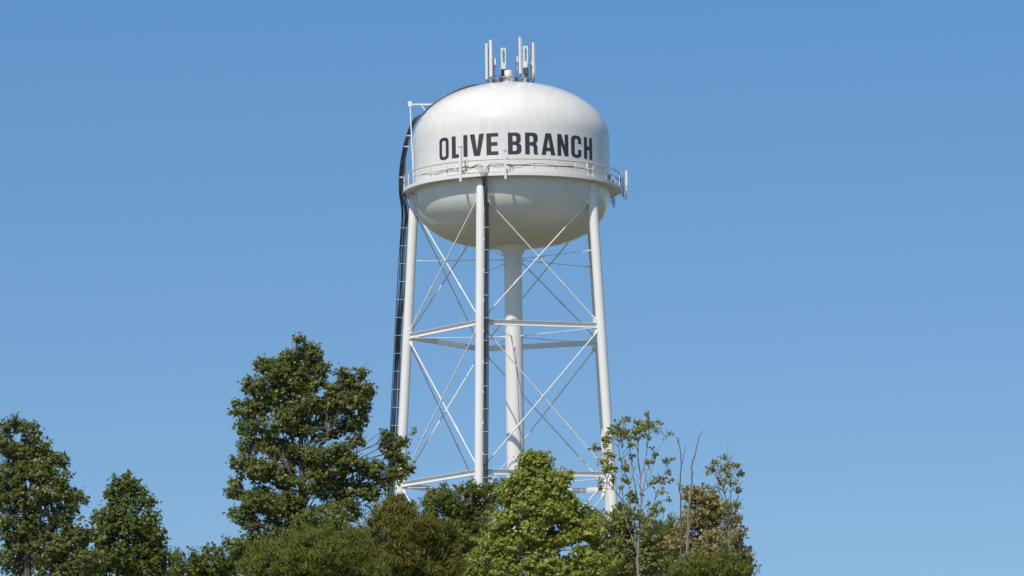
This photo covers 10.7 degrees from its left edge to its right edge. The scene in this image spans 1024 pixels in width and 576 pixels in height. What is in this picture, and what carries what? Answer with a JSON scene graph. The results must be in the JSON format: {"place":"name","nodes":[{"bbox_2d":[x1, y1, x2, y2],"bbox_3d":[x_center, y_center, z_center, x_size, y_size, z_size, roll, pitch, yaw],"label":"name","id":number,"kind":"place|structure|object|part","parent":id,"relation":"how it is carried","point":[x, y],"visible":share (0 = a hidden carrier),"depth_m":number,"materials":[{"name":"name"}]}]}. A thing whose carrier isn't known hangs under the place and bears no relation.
{"place":"outdoors","nodes":[
{"label":"outdoors","id":0,"kind":"place"},
{"bbox_2d":[0,0,1023,575],"label":"sky","id":1,"kind":"structure","parent":0,"point":[812,259],"materials":[{"name":"blue"}]},
{"bbox_3d":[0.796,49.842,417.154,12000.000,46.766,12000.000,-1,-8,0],"label":"ground","id":2,"kind":"structure","parent":0,"visible":0},
{"bbox_2d":[0,411,106,575],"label":"broadleaf tree","id":3,"kind":"object","parent":2,"relation":"on","point":[28,537],"visible":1,"depth_m":190.50,"materials":[{"name":"green plant"}]},
{"bbox_2d":[81,469,179,575],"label":"broadleaf tree","id":4,"kind":"object","parent":2,"relation":"on","point":[145,532],"visible":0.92,"depth_m":195.46,"materials":[{"name":"green plant"}]},
{"bbox_2d":[164,534,249,575],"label":"bush","id":5,"kind":"object","parent":2,"relation":"on","point":[221,565],"visible":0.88,"depth_m":200.09,"materials":[{"name":"green plant"}]},
{"bbox_2d":[230,516,391,575],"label":"bush","id":6,"kind":"object","parent":2,"relation":"on","point":[336,553],"visible":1,"depth_m":150.01,"materials":[{"name":"green plant"}]},
{"bbox_2d":[222,331,416,567],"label":"broadleaf tree","id":7,"kind":"object","parent":2,"relation":"on","point":[290,370],"visible":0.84,"depth_m":206.06,"materials":[{"name":"green plant"}]},
{"bbox_2d":[288,503,351,539],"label":"bush","id":8,"kind":"object","parent":2,"relation":"on","point":[325,518],"visible":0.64,"depth_m":180.37,"materials":[{"name":"green plant"}]},
{"bbox_2d":[357,491,470,575],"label":"bush","id":9,"kind":"object","parent":2,"relation":"on","point":[407,545],"visible":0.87,"depth_m":160.10,"materials":[{"name":"green plant"}]},
{"bbox_2d":[418,475,514,575],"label":"broadleaf tree","id":10,"kind":"object","parent":2,"relation":"on","point":[462,512],"visible":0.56,"depth_m":215.38,"materials":[{"name":"green plant"}]},
{"bbox_2d":[395,70,620,574],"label":"water tower","id":11,"kind":"structure","parent":2,"relation":"on","point":[540,206],"depth_m":420.04,"materials":[{"name":"metal"}]},
{"bbox_2d":[387,83,486,531],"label":"cable bundle","id":12,"kind":"object","parent":11,"relation":"on","point":[399,321],"visible":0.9,"depth_m":424.31,"materials":[{"name":"paint"}]},
{"bbox_2d":[458,146,464,181],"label":"rail antenna","id":13,"kind":"object","parent":11,"relation":"attached to","point":[461,172],"visible":1,"depth_m":418.03,"materials":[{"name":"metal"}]},
{"bbox_2d":[485,43,489,82],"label":"panel antenna","id":14,"kind":"object","parent":11,"relation":"on","point":[487,74],"visible":0.81,"depth_m":427.74,"materials":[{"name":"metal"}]},
{"bbox_2d":[489,40,494,82],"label":"panel antenna","id":15,"kind":"object","parent":11,"relation":"on","point":[491,70],"visible":0.99,"depth_m":426.50,"materials":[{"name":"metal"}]},
{"bbox_2d":[493,58,495,82],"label":"panel antenna","id":16,"kind":"object","parent":11,"relation":"on","point":[494,61],"visible":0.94,"depth_m":426.61,"materials":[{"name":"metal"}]},
{"bbox_2d":[501,48,505,79],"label":"panel antenna","id":17,"kind":"object","parent":11,"relation":"on","point":[503,59],"visible":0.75,"depth_m":428.37,"materials":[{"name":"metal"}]},
{"bbox_2d":[422,163,587,518],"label":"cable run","id":18,"kind":"object","parent":11,"relation":"attached to","point":[486,343],"visible":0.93,"depth_m":415.77,"materials":[{"name":"paint"}]},
{"bbox_2d":[503,150,507,178],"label":"rail antenna","id":19,"kind":"object","parent":11,"relation":"attached to","point":[505,170],"visible":1,"depth_m":417.06,"materials":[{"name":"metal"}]},
{"bbox_2d":[488,73,532,82],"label":"antenna mounting frame","id":20,"kind":"object","parent":11,"relation":"attached to","point":[500,77],"visible":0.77,"depth_m":425.67,"materials":[{"name":"metal"}]},
{"bbox_2d":[516,37,522,81],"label":"panel antenna","id":21,"kind":"object","parent":11,"relation":"on","point":[519,67],"visible":1,"depth_m":425.36,"materials":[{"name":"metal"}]},
{"bbox_2d":[523,46,528,78],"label":"panel antenna","id":22,"kind":"object","parent":11,"relation":"on","point":[525,61],"visible":0.84,"depth_m":427.78,"materials":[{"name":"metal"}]},
{"bbox_2d":[527,59,531,81],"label":"panel antenna","id":23,"kind":"object","parent":11,"relation":"on","point":[529,68],"visible":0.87,"depth_m":427.44,"materials":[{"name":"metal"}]},
{"bbox_2d":[530,42,535,82],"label":"panel antenna","id":24,"kind":"object","parent":11,"relation":"on","point":[533,72],"visible":0.8,"depth_m":427.42,"materials":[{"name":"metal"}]},
{"bbox_2d":[587,164,591,175],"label":"equipment cabinet","id":25,"kind":"object","parent":11,"relation":"on","point":[589,172],"visible":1,"depth_m":419.74,"materials":[{"name":"white metal"}]},
{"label":"door","id":26,"kind":"part","parent":25,"relation":"part of","materials":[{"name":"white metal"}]},
{"bbox_2d":[618,176,623,194],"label":"side antenna","id":27,"kind":"object","parent":11,"relation":"attached to","point":[621,181],"visible":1,"depth_m":426.65,"materials":[{"name":"metal"}]},
{"bbox_2d":[620,171,627,187],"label":"side antenna","id":28,"kind":"object","parent":11,"relation":"attached to","point":[625,183],"visible":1,"depth_m":424.57,"materials":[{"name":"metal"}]},
{"bbox_2d":[621,186,626,199],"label":"side antenna","id":29,"kind":"object","parent":11,"relation":"attached to","point":[623,188],"visible":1,"depth_m":425.04,"materials":[{"name":"metal"}]},
{"bbox_2d":[458,447,621,575],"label":"broadleaf tree","id":30,"kind":"object","parent":2,"relation":"on","point":[526,544],"visible":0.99,"depth_m":185.42,"materials":[{"name":"green plant"}]},
{"bbox_2d":[584,503,667,575],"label":"bush","id":31,"kind":"object","parent":2,"relation":"on","point":[651,554],"visible":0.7,"depth_m":198.45,"materials":[{"name":"green plant"}]},
{"bbox_2d":[588,410,675,575],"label":"sapling","id":32,"kind":"object","parent":2,"relation":"on","point":[628,511],"visible":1,"depth_m":175.80,"materials":[{"name":"green plant"}]},
{"bbox_2d":[649,505,684,575],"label":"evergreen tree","id":33,"kind":"object","parent":2,"relation":"on","point":[666,527],"visible":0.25,"depth_m":205.57,"materials":[{"name":"green plant"}]},
{"bbox_2d":[675,437,685,559],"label":"dead stem","id":34,"kind":"object","parent":2,"relation":"on","point":[680,539],"visible":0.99,"depth_m":172.77,"materials":[{"name":"brown plant"}]},
{"bbox_2d":[685,429,704,554],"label":"dead stem","id":35,"kind":"object","parent":2,"relation":"on","point":[688,527],"visible":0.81,"depth_m":170.63,"materials":[{"name":"brown plant"}]},
{"bbox_2d":[663,482,756,575],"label":"broadleaf tree","id":36,"kind":"object","parent":2,"relation":"on","point":[707,528],"visible":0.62,"depth_m":195.58,"materials":[{"name":"green plant"}]},
{"bbox_2d":[658,543,761,575],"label":"bush","id":37,"kind":"object","parent":2,"relation":"on","point":[722,563],"visible":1,"depth_m":145.13,"materials":[{"name":"green plant"}]},
{"bbox_2d":[702,449,744,575],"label":"sapling","id":38,"kind":"object","parent":2,"relation":"on","point":[725,505],"visible":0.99,"depth_m":180.70,"materials":[{"name":"green plant"}]}
]}

